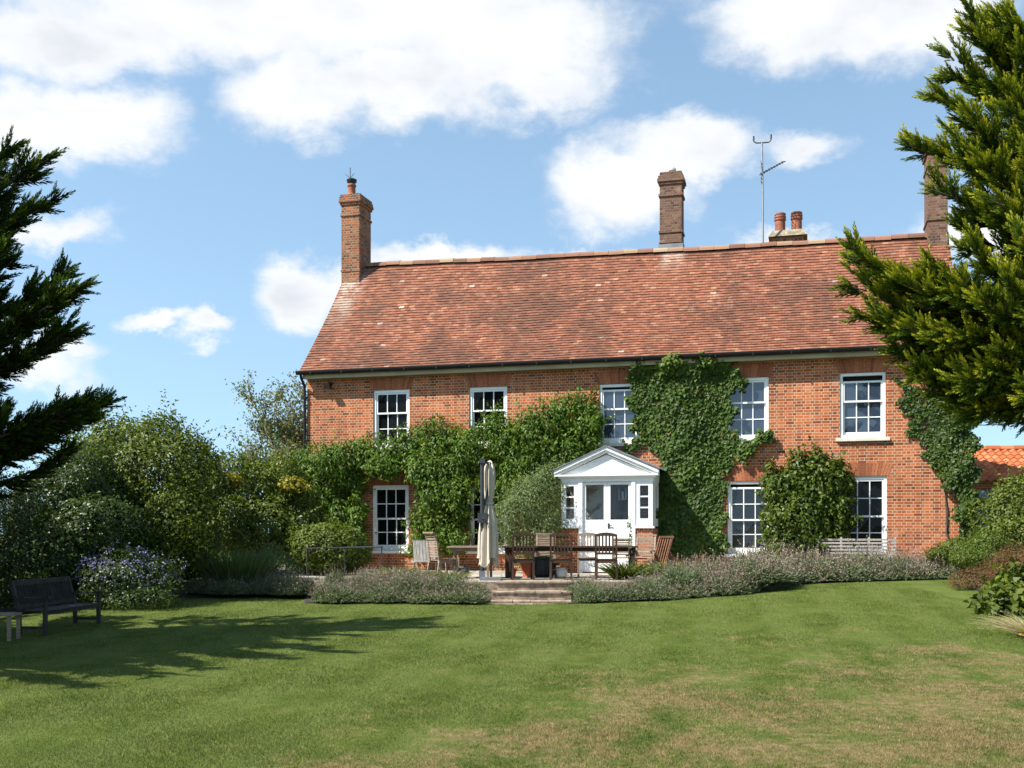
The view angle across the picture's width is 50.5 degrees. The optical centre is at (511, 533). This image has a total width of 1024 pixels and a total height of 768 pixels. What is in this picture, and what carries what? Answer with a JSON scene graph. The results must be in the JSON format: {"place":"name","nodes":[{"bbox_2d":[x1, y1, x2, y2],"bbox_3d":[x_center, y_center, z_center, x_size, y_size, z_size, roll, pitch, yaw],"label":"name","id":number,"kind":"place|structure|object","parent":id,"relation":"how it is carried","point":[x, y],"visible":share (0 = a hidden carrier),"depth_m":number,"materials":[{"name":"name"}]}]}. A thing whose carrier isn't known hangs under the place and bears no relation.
{"place":"outdoors","nodes":[
{"label":"outdoors","id":0,"kind":"place"},
{"bbox_2d":[277,567,642,600],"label":"terrace","id":1,"kind":"structure","parent":0,"point":[519,575],"depth_m":25.10,"materials":[{"name":"stone"}]},
{"bbox_2d":[266,572,314,595],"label":"lavender bush","id":2,"kind":"object","parent":1,"relation":"on","point":[288,592],"visible":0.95,"depth_m":23.44,"materials":[{"name":"green plant"}]},
{"bbox_2d":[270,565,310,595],"bbox_3d":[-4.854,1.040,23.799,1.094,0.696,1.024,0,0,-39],"label":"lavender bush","id":3,"kind":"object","parent":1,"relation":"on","point":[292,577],"visible":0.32,"depth_m":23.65,"materials":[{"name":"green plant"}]},
{"bbox_2d":[283,517,375,575],"bbox_3d":[-4.537,0.409,27.206,2.254,1.654,1.961,0,0,0],"label":"choisya","id":4,"kind":"object","parent":1,"relation":"on","point":[320,560],"visible":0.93,"depth_m":26.74,"materials":[{"name":"green plant"}]},
{"bbox_2d":[321,564,346,586],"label":"lavender bush","id":5,"kind":"object","parent":1,"relation":"on","point":[338,577],"visible":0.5,"depth_m":23.75,"materials":[{"name":"green plant"}]},
{"bbox_2d":[305,546,382,575],"bbox_3d":[-4.083,0.707,26.450,1.874,0.787,0.044,0,0,-9],"label":"garden rail","id":6,"kind":"object","parent":1,"relation":"on","point":[344,553],"visible":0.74,"depth_m":26.42,"materials":[{"name":"metal"}]},
{"bbox_2d":[411,540,441,576],"bbox_3d":[-2.058,0.607,25.868,0.652,0.893,0.950,0,0,-14],"label":"steamer chair","id":7,"kind":"object","parent":1,"relation":"on","point":[422,557],"visible":0.61,"depth_m":26.17,"materials":[{"name":"grey wood"}]},
{"bbox_2d":[423,532,457,572],"bbox_3d":[-1.648,0.513,24.975,0.659,1.081,0.545,0,0,-32],"label":"slatted chair","id":8,"kind":"object","parent":1,"relation":"on","point":[446,561],"visible":0.92,"depth_m":24.89,"materials":[{"name":"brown wood"}]},
{"bbox_2d":[281,380,617,563],"bbox_3d":[-1.907,-1.528,30.459,9.886,5.237,1.923,0,0,15],"label":"wisteria","id":9,"kind":"object","parent":1,"relation":"on","point":[374,461],"visible":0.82,"depth_m":30.22,"materials":[{"name":"green plant"}]},
{"bbox_2d":[447,546,491,576],"bbox_3d":[-0.913,0.676,25.300,1.100,0.748,0.942,0,0,5],"label":"dining table","id":10,"kind":"object","parent":1,"relation":"on","point":[454,549],"visible":0.61,"depth_m":24.93,"materials":[{"name":"brown wood"}]},
{"bbox_2d":[477,458,500,579],"bbox_3d":[-0.521,-0.311,24.382,0.546,2.718,0.684,0,0,0],"label":"parasol","id":11,"kind":"object","parent":1,"relation":"on","point":[488,538],"visible":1,"depth_m":24.28,"materials":[{"name":"fabric"}]},
{"bbox_2d":[510,532,534,579],"bbox_3d":[0.236,0.518,24.533,0.515,1.067,0.579,0,0,-4],"label":"dining chair","id":12,"kind":"object","parent":1,"relation":"on","point":[513,560],"visible":0.99,"depth_m":24.29,"materials":[{"name":"brown wood"}]},
{"bbox_2d":[494,451,573,572],"bbox_3d":[0.604,-0.522,28.909,2.532,3.477,2.489,0,0,0],"label":"variegated shrub","id":13,"kind":"object","parent":1,"relation":"on","point":[529,513],"visible":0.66,"depth_m":28.45,"materials":[{"name":"green plant"}]},
{"bbox_2d":[534,556,552,576],"bbox_3d":[0.726,0.801,26.000,0.500,0.498,0.495,0,0,0],"label":"glazed planter","id":14,"kind":"object","parent":1,"relation":"on","point":[542,566],"visible":0.76,"depth_m":25.80,"materials":[{"name":"ceramic"}]},
{"bbox_2d":[534,533,556,566],"bbox_3d":[0.820,0.527,26.850,0.560,1.050,0.701,0,0,5],"label":"slatted chair","id":15,"kind":"object","parent":1,"relation":"on","point":[542,536],"visible":0.38,"depth_m":27.11,"materials":[{"name":"brown wood"}]},
{"bbox_2d":[549,532,571,579],"bbox_3d":[1.107,0.518,24.483,0.515,1.067,0.579,0,0,3],"label":"dining chair","id":16,"kind":"object","parent":1,"relation":"on","point":[560,534],"visible":0.97,"depth_m":24.23,"materials":[{"name":"brown wood"}]},
{"bbox_2d":[502,546,637,577],"bbox_3d":[1.371,0.676,25.500,3.150,0.748,0.992,0,0,5],"label":"dining table","id":17,"kind":"object","parent":1,"relation":"on","point":[508,553],"visible":0.78,"depth_m":25.07,"materials":[{"name":"brown wood"}]},
{"bbox_2d":[577,533,597,576],"bbox_3d":[1.852,0.518,26.517,0.515,1.067,0.579,0,0,4],"label":"dining chair","id":18,"kind":"object","parent":1,"relation":"on","point":[586,558],"visible":0.73,"depth_m":26.74,"materials":[{"name":"brown wood"}]},
{"bbox_2d":[594,532,617,579],"bbox_3d":[2.123,0.518,24.433,0.515,1.067,0.579,0,0,6],"label":"dining chair","id":19,"kind":"object","parent":1,"relation":"on","point":[613,535],"visible":0.98,"depth_m":24.18,"materials":[{"name":"brown wood"}]},
{"bbox_2d":[588,558,652,579],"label":"border perennial","id":20,"kind":"object","parent":1,"relation":"on","point":[610,570],"visible":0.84,"depth_m":24.39,"materials":[{"name":"green plant"}]},
{"bbox_2d":[612,538,632,565],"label":"slatted chair","id":21,"kind":"object","parent":1,"relation":"on","point":[622,543],"visible":0.44,"depth_m":27.09,"materials":[{"name":"brown wood"}]},
{"bbox_2d":[629,534,656,563],"bbox_3d":[3.147,0.542,25.943,0.560,1.020,0.692,0,0,20],"label":"slatted chair","id":22,"kind":"object","parent":1,"relation":"on","point":[650,553],"visible":0.65,"depth_m":26.15,"materials":[{"name":"brown wood"}]},
{"bbox_2d":[627,560,679,579],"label":"border perennial","id":23,"kind":"object","parent":1,"relation":"on","point":[649,571],"visible":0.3,"depth_m":24.16,"materials":[{"name":"green plant"}]},
{"bbox_2d":[652,536,673,565],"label":"folded chair","id":24,"kind":"object","parent":1,"relation":"on","point":[658,546],"visible":0.61,"depth_m":25.70,"materials":[{"name":"brown wood"}]},
{"bbox_2d":[682,563,725,585],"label":"lavender bush","id":25,"kind":"object","parent":1,"relation":"on","point":[708,574],"visible":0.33,"depth_m":23.14,"materials":[{"name":"green plant"}]},
{"bbox_2d":[709,534,803,578],"bbox_3d":[5.479,0.566,24.279,2.097,1.121,2.094,0,0,6],"label":"lavender bush","id":26,"kind":"object","parent":1,"relation":"on","point":[785,560],"visible":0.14,"depth_m":24.08,"materials":[{"name":"green plant"}]},
{"bbox_2d":[726,555,792,583],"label":"lavender bush","id":27,"kind":"object","parent":1,"relation":"on","point":[769,577],"visible":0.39,"depth_m":22.96,"materials":[{"name":"green plant"}]},
{"bbox_2d":[711,555,812,582],"bbox_3d":[5.331,0.788,23.610,2.146,0.643,2.072,0,0,-38],"label":"lavender bush","id":28,"kind":"object","parent":1,"relation":"on","point":[790,578],"visible":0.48,"depth_m":23.09,"materials":[{"name":"green plant"}]},
{"bbox_2d":[752,435,863,558],"bbox_3d":[7.563,-0.677,27.983,2.859,3.695,1.681,0,0,0],"label":"pyracantha","id":29,"kind":"object","parent":1,"relation":"on","point":[802,517],"visible":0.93,"depth_m":27.65,"materials":[{"name":"green plant"}]},
{"bbox_2d":[815,537,895,557],"bbox_3d":[8.600,0.574,27.132,1.950,0.951,0.565,0,0,15],"label":"slatted bench","id":30,"kind":"object","parent":1,"relation":"on","point":[868,540],"visible":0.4,"depth_m":27.32,"materials":[{"name":"grey wood"}]},
{"bbox_2d":[0,535,1023,767],"bbox_3d":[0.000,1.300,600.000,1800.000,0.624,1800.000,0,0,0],"label":"lawn","id":31,"kind":"structure","parent":0,"point":[939,586],"depth_m":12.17,"materials":[{"name":"green plant"}]},
{"bbox_2d":[0,612,21,640],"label":"side table","id":32,"kind":"object","parent":31,"relation":"on","point":[10,614],"visible":1,"depth_m":15.71,"materials":[{"name":"grey wood"}]},
{"bbox_2d":[9,576,103,635],"bbox_3d":[-7.144,1.122,17.102,0.636,0.822,1.845,0,0,4],"label":"garden bench","id":33,"kind":"object","parent":31,"relation":"on","point":[44,592],"visible":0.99,"depth_m":17.01,"materials":[{"name":"black wood"}]},
{"bbox_2d":[0,125,127,502],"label":"cypress tree","id":34,"kind":"object","parent":31,"relation":"on","point":[28,435],"visible":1,"depth_m":15.55,"materials":[{"name":"green plant"}]},
{"bbox_2d":[0,588,287,610],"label":"soil bed","id":35,"kind":"object","parent":31,"relation":"on","point":[182,594],"visible":0.23,"depth_m":23.45,"materials":[{"name":"brown soil"}]},
{"bbox_2d":[0,469,72,609],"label":"yew","id":36,"kind":"object","parent":35,"relation":"on","point":[5,575],"visible":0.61,"depth_m":20.03,"materials":[{"name":"green plant"}]},
{"bbox_2d":[0,440,169,604],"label":"laurel","id":37,"kind":"object","parent":35,"relation":"on","point":[105,501],"visible":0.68,"depth_m":21.09,"materials":[{"name":"green plant"}]},
{"bbox_2d":[62,540,192,611],"bbox_3d":[-7.388,0.866,20.664,2.265,1.524,2.180,0,0,0],"label":"caryopteris","id":38,"kind":"object","parent":35,"relation":"on","point":[149,597],"visible":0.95,"depth_m":20.46,"materials":[{"name":"green plant"}]},
{"bbox_2d":[30,389,242,594],"bbox_3d":[-8.053,-0.762,23.700,4.608,4.880,4.306,0,0,0],"label":"viburnum","id":39,"kind":"object","parent":35,"relation":"on","point":[146,449],"visible":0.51,"depth_m":22.92,"materials":[{"name":"green plant"}]},
{"bbox_2d":[156,437,239,590],"bbox_3d":[-7.705,-0.377,25.678,2.180,4.007,3.518,0,0,0],"label":"dogwood","id":40,"kind":"object","parent":35,"relation":"on","point":[217,546],"visible":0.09,"depth_m":26.05,"materials":[{"name":"green plant"}]},
{"bbox_2d":[218,471,243,487],"bbox_3d":[-6.947,-1.312,26.601,0.689,0.415,0.612,0,0,0],"label":"golden hop","id":41,"kind":"object","parent":40,"relation":"attached to","point":[237,478],"visible":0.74,"depth_m":26.50,"materials":[{"name":"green plant"}]},
{"bbox_2d":[181,574,224,593],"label":"lavender bush","id":42,"kind":"object","parent":35,"relation":"on","point":[190,587],"visible":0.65,"depth_m":23.45,"materials":[{"name":"green plant"}]},
{"bbox_2d":[196,573,255,594],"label":"lavender bush","id":43,"kind":"object","parent":35,"relation":"on","point":[219,588],"visible":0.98,"depth_m":23.24,"materials":[{"name":"green plant"}]},
{"bbox_2d":[191,545,287,594],"bbox_3d":[-6.187,0.833,24.339,2.426,1.139,2.419,0,0,0],"label":"rosemary","id":44,"kind":"object","parent":35,"relation":"on","point":[241,566],"visible":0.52,"depth_m":23.76,"materials":[{"name":"green plant"}]},
{"bbox_2d":[232,573,272,595],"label":"lavender bush","id":45,"kind":"object","parent":35,"relation":"on","point":[255,590],"visible":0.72,"depth_m":23.52,"materials":[{"name":"green plant"}]},
{"bbox_2d":[255,564,288,594],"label":"lavender bush","id":46,"kind":"object","parent":35,"relation":"on","point":[269,583],"visible":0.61,"depth_m":23.65,"materials":[{"name":"green plant"}]},
{"bbox_2d":[249,542,301,578],"bbox_3d":[-5.472,0.808,24.819,1.236,1.249,1.059,0,0,44],"label":"santolina","id":47,"kind":"object","parent":35,"relation":"on","point":[283,562],"visible":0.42,"depth_m":24.76,"materials":[{"name":"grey plant"}]},
{"bbox_2d":[221,369,306,565],"bbox_3d":[-7.432,-1.989,35.159,4.152,6.732,5.283,0,0,0],"label":"birch tree","id":48,"kind":"object","parent":31,"relation":"on","point":[290,438],"visible":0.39,"depth_m":35.13,"materials":[{"name":"green plant"}]},
{"bbox_2d":[204,437,333,561],"bbox_3d":[-6.720,-0.572,28.857,3.960,3.974,3.908,0,0,0],"label":"honeysuckle hedge","id":49,"kind":"object","parent":31,"relation":"on","point":[252,508],"visible":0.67,"depth_m":28.22,"materials":[{"name":"green plant"}]},
{"bbox_2d":[277,475,310,493],"bbox_3d":[-5.711,-1.273,28.373,0.894,0.499,0.757,0,0,-16],"label":"golden hop","id":50,"kind":"object","parent":49,"relation":"attached to","point":[294,483],"visible":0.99,"depth_m":28.26,"materials":[{"name":"yellow plant"}]},
{"bbox_2d":[303,597,461,602],"bbox_3d":[-2.675,1.403,23.150,3.850,0.101,1.500,0,0,0],"label":"soil bed","id":51,"kind":"object","parent":31,"relation":"on","point":[307,600],"visible":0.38,"depth_m":22.52,"materials":[{"name":"brown soil"}]},
{"bbox_2d":[309,570,345,601],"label":"lavender bush","id":52,"kind":"object","parent":51,"relation":"on","point":[318,591],"visible":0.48,"depth_m":22.52,"materials":[{"name":"green plant"}]},
{"bbox_2d":[306,578,365,603],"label":"lavender bush","id":53,"kind":"object","parent":51,"relation":"on","point":[332,596],"visible":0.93,"depth_m":22.36,"materials":[{"name":"green plant"}]},
{"bbox_2d":[344,566,382,590],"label":"lavender bush","id":54,"kind":"object","parent":51,"relation":"on","point":[359,578],"visible":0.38,"depth_m":23.04,"materials":[{"name":"green plant"}]},
{"bbox_2d":[353,574,391,592],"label":"lavender bush","id":55,"kind":"object","parent":51,"relation":"on","point":[371,583],"visible":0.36,"depth_m":22.84,"materials":[{"name":"green plant"}]},
{"bbox_2d":[360,574,400,602],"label":"lavender bush","id":56,"kind":"object","parent":51,"relation":"on","point":[377,590],"visible":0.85,"depth_m":22.38,"materials":[{"name":"green plant"}]},
{"bbox_2d":[378,567,432,591],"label":"lavender bush","id":57,"kind":"object","parent":51,"relation":"on","point":[406,580],"visible":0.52,"depth_m":22.74,"materials":[{"name":"green plant"}]},
{"bbox_2d":[392,574,427,602],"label":"lavender bush","id":58,"kind":"object","parent":51,"relation":"on","point":[406,591],"visible":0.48,"depth_m":22.45,"materials":[{"name":"green plant"}]},
{"bbox_2d":[400,587,458,602],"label":"lavender bush","id":59,"kind":"object","parent":51,"relation":"on","point":[429,597],"visible":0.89,"depth_m":22.22,"materials":[{"name":"green plant"}]},
{"bbox_2d":[422,565,477,593],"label":"lavender bush","id":60,"kind":"object","parent":51,"relation":"on","point":[452,580],"visible":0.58,"depth_m":22.76,"materials":[{"name":"green plant"}]},
{"bbox_2d":[436,583,496,603],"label":"lavender bush","id":61,"kind":"object","parent":51,"relation":"on","point":[467,596],"visible":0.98,"depth_m":22.25,"materials":[{"name":"green plant"}]},
{"bbox_2d":[486,580,572,603],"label":"garden steps","id":62,"kind":"structure","parent":31,"relation":"on","point":[536,591],"depth_m":23.01,"materials":[{"name":"stone"}]},
{"bbox_2d":[295,142,959,572],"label":"brick house","id":63,"kind":"structure","parent":31,"relation":"on","point":[459,340],"depth_m":30.42,"materials":[{"name":"red brick"}]},
{"bbox_2d":[372,485,409,552],"bbox_3d":[-3.502,-0.401,31.438,1.320,1.972,0.275,0,0,15],"label":"window","id":64,"kind":"structure","parent":63,"relation":"in","point":[390,503],"depth_m":31.47,"materials":[{"name":"white paint"}]},
{"bbox_2d":[374,389,409,450],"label":"window","id":65,"kind":"structure","parent":63,"relation":"in","point":[391,407],"depth_m":31.47,"materials":[{"name":"white paint"}]},
{"bbox_2d":[466,486,506,553],"bbox_3d":[-0.658,-0.371,30.654,1.320,1.912,0.275,0,0,15],"label":"window","id":66,"kind":"structure","parent":63,"relation":"in","point":[476,506],"depth_m":30.76,"materials":[{"name":"white paint"}]},
{"bbox_2d":[470,386,506,448],"bbox_3d":[-0.658,-3.246,30.654,1.320,1.762,0.275,0,0,15],"label":"window","id":67,"kind":"structure","parent":63,"relation":"in","point":[480,397],"depth_m":30.70,"materials":[{"name":"white paint"}]},
{"bbox_2d":[596,384,641,446],"bbox_3d":[2.936,-3.221,29.664,1.300,1.712,0.275,0,0,15],"label":"window","id":68,"kind":"structure","parent":63,"relation":"in","point":[611,395],"depth_m":29.72,"materials":[{"name":"white paint"}]},
{"bbox_2d":[621,350,776,564],"bbox_3d":[4.916,-1.919,28.800,4.109,5.941,0.644,0,0,15],"label":"virginia creeper","id":69,"kind":"object","parent":63,"relation":"attached to","point":[698,416],"visible":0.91,"depth_m":28.89,"materials":[{"name":"green plant"}]},
{"bbox_2d":[724,481,766,556],"bbox_3d":[6.293,-0.371,28.738,1.340,2.012,0.275,0,0,15],"label":"window","id":70,"kind":"structure","parent":63,"relation":"in","point":[743,508],"depth_m":28.81,"materials":[{"name":"white paint"}]},
{"bbox_2d":[723,377,771,443],"bbox_3d":[6.233,-3.241,28.755,1.320,1.752,0.275,0,0,15],"label":"window","id":71,"kind":"structure","parent":63,"relation":"in","point":[752,404],"depth_m":28.76,"materials":[{"name":"white paint"}]},
{"bbox_2d":[753,134,785,241],"bbox_3d":[7.529,-10.010,31.778,0.396,3.420,0.950,0,0,-44],"label":"television antenna","id":72,"kind":"object","parent":63,"relation":"attached to","point":[761,173],"visible":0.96,"depth_m":31.93,"materials":[{"name":"metal"}]},
{"bbox_2d":[836,372,889,441],"bbox_3d":[9.043,-3.251,27.980,1.330,1.772,0.275,0,0,15],"label":"window","id":73,"kind":"structure","parent":63,"relation":"in","point":[862,395],"depth_m":28.01,"materials":[{"name":"white paint"}]},
{"bbox_2d":[838,476,889,556],"bbox_3d":[9.067,-0.416,27.973,1.340,2.102,0.275,0,0,15],"label":"window","id":74,"kind":"structure","parent":63,"relation":"in","point":[871,491],"depth_m":27.96,"materials":[{"name":"white paint"}]},
{"bbox_2d":[891,376,984,547],"bbox_3d":[10.703,-1.478,27.275,2.203,5.082,0.422,0,0,19],"label":"ivy","id":75,"kind":"object","parent":63,"relation":"attached to","point":[945,454],"visible":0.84,"depth_m":27.18,"materials":[{"name":"green plant"}]},
{"bbox_2d":[568,578,944,602],"bbox_3d":[6.183,1.241,24.623,11.001,0.419,2.838,0,0,-22],"label":"soil bed","id":76,"kind":"object","parent":31,"relation":"on","point":[719,594],"visible":0.14,"depth_m":22.64,"materials":[{"name":"brown soil"}]},
{"bbox_2d":[566,576,610,602],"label":"lavender bush","id":77,"kind":"object","parent":76,"relation":"on","point":[586,595],"visible":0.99,"depth_m":22.45,"materials":[{"name":"green plant"}]},
{"bbox_2d":[594,579,634,600],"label":"lavender bush","id":78,"kind":"object","parent":76,"relation":"on","point":[616,592],"visible":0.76,"depth_m":22.63,"materials":[{"name":"green plant"}]},
{"bbox_2d":[610,576,655,600],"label":"lavender bush","id":79,"kind":"object","parent":76,"relation":"on","point":[633,593],"visible":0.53,"depth_m":22.69,"materials":[{"name":"green plant"}]},
{"bbox_2d":[630,570,665,600],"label":"lavender bush","id":80,"kind":"object","parent":76,"relation":"on","point":[647,584],"visible":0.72,"depth_m":22.63,"materials":[{"name":"green plant"}]},
{"bbox_2d":[642,583,695,599],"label":"lavender bush","id":81,"kind":"object","parent":76,"relation":"on","point":[668,594],"visible":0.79,"depth_m":22.48,"materials":[{"name":"green plant"}]},
{"bbox_2d":[650,555,703,588],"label":"lavender bush","id":82,"kind":"object","parent":76,"relation":"on","point":[684,577],"visible":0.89,"depth_m":22.92,"materials":[{"name":"green plant"}]},
{"bbox_2d":[656,552,708,578],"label":"lavender bush","id":83,"kind":"object","parent":76,"relation":"on","point":[683,565],"visible":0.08,"depth_m":23.51,"materials":[{"name":"green plant"}]},
{"bbox_2d":[662,579,713,597],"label":"lavender bush","id":84,"kind":"object","parent":76,"relation":"on","point":[697,592],"visible":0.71,"depth_m":22.62,"materials":[{"name":"green plant"}]},
{"bbox_2d":[683,550,734,575],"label":"lavender bush","id":85,"kind":"object","parent":76,"relation":"on","point":[709,561],"visible":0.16,"depth_m":23.75,"materials":[{"name":"green plant"}]},
{"bbox_2d":[694,568,754,594],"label":"lavender bush","id":86,"kind":"object","parent":76,"relation":"on","point":[718,588],"visible":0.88,"depth_m":22.64,"materials":[{"name":"green plant"}]},
{"bbox_2d":[705,568,766,592],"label":"lavender bush","id":87,"kind":"object","parent":76,"relation":"on","point":[750,590],"visible":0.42,"depth_m":22.76,"materials":[{"name":"green plant"}]},
{"bbox_2d":[779,543,828,573],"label":"lavender bush","id":88,"kind":"object","parent":76,"relation":"on","point":[807,557],"visible":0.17,"depth_m":25.25,"materials":[{"name":"green plant"}]},
{"bbox_2d":[781,557,832,583],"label":"lavender bush","id":89,"kind":"object","parent":76,"relation":"on","point":[812,580],"visible":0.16,"depth_m":24.73,"materials":[{"name":"green plant"}]},
{"bbox_2d":[799,547,855,581],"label":"lavender bush","id":90,"kind":"object","parent":76,"relation":"on","point":[826,571],"visible":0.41,"depth_m":25.03,"materials":[{"name":"green plant"}]},
{"bbox_2d":[810,552,887,581],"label":"lavender bush","id":91,"kind":"object","parent":76,"relation":"on","point":[849,570],"visible":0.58,"depth_m":24.93,"materials":[{"name":"green plant"}]},
{"bbox_2d":[827,535,894,577],"bbox_3d":[8.452,0.608,25.823,2.046,1.146,1.916,0,0,1],"label":"lavender bush","id":92,"kind":"object","parent":76,"relation":"on","point":[870,557],"visible":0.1,"depth_m":25.70,"materials":[{"name":"green plant"}]},
{"bbox_2d":[844,554,890,580],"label":"lavender bush","id":93,"kind":"object","parent":76,"relation":"on","point":[868,576],"visible":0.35,"depth_m":25.02,"materials":[{"name":"green plant"}]},
{"bbox_2d":[874,546,927,580],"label":"lavender bush","id":94,"kind":"object","parent":76,"relation":"on","point":[897,559],"visible":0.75,"depth_m":25.03,"materials":[{"name":"green plant"}]},
{"bbox_2d":[872,558,953,579],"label":"lavender bush","id":95,"kind":"object","parent":76,"relation":"on","point":[920,573],"visible":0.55,"depth_m":24.93,"materials":[{"name":"green plant"}]},
{"bbox_2d":[913,555,974,579],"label":"lavender bush","id":96,"kind":"object","parent":76,"relation":"on","point":[943,576],"visible":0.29,"depth_m":24.95,"materials":[{"name":"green plant"}]},
{"bbox_2d":[966,580,981,589],"bbox_3d":[12.200,1.261,21.100,8.736,0.469,10.985,0,0,-6],"label":"soil bed","id":97,"kind":"object","parent":31,"relation":"on","point":[976,588],"visible":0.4,"depth_m":21.93,"materials":[{"name":"brown soil"}]},
{"bbox_2d":[826,0,1023,437],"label":"cypress tree","id":98,"kind":"object","parent":97,"relation":"on","point":[964,353],"visible":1,"depth_m":15.18,"materials":[{"name":"green plant"}]},
{"bbox_2d":[943,538,1023,589],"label":"sedum","id":99,"kind":"object","parent":97,"relation":"on","point":[1003,561],"visible":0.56,"depth_m":22.49,"materials":[{"name":"plant"}]},
{"bbox_2d":[961,460,1023,558],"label":"rose bush","id":100,"kind":"object","parent":97,"relation":"on","point":[1009,525],"visible":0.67,"depth_m":26.10,"materials":[{"name":"green plant"}]},
{"bbox_2d":[963,556,1023,615],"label":"hydrangea","id":101,"kind":"object","parent":97,"relation":"on","point":[1004,590],"visible":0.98,"depth_m":18.22,"materials":[{"name":"green plant"}]},
{"bbox_2d":[960,445,1023,565],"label":"outbuilding","id":102,"kind":"structure","parent":31,"relation":"on","point":[990,459],"depth_m":34.29,"materials":[{"name":"orange tile"}]},
{"bbox_2d":[964,611,1023,636],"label":"pampas tuft","id":103,"kind":"object","parent":31,"relation":"on","point":[1011,626],"visible":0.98,"depth_m":15.68,"materials":[{"name":"plant"}]},
{"bbox_2d":[0,0,1023,533],"label":"sky","id":104,"kind":"structure","parent":0,"point":[212,144],"materials":[{"name":"blue"}]},
{"bbox_2d":[713,546,778,585],"bbox_3d":[5.048,0.711,23.219,1.292,0.887,1.290,0,0,-31],"label":"lavender bush","id":105,"kind":"object","parent":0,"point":[748,565],"visible":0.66,"depth_m":22.96,"materials":[{"name":"green plant"}]},
{"bbox_2d":[923,530,1012,569],"bbox_3d":[10.700,0.512,25.102,1.826,1.158,1.683,0,0,-14],"label":"hebe mound","id":106,"kind":"object","parent":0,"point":[965,550],"visible":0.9,"depth_m":25.00,"materials":[{"name":"green plant"}]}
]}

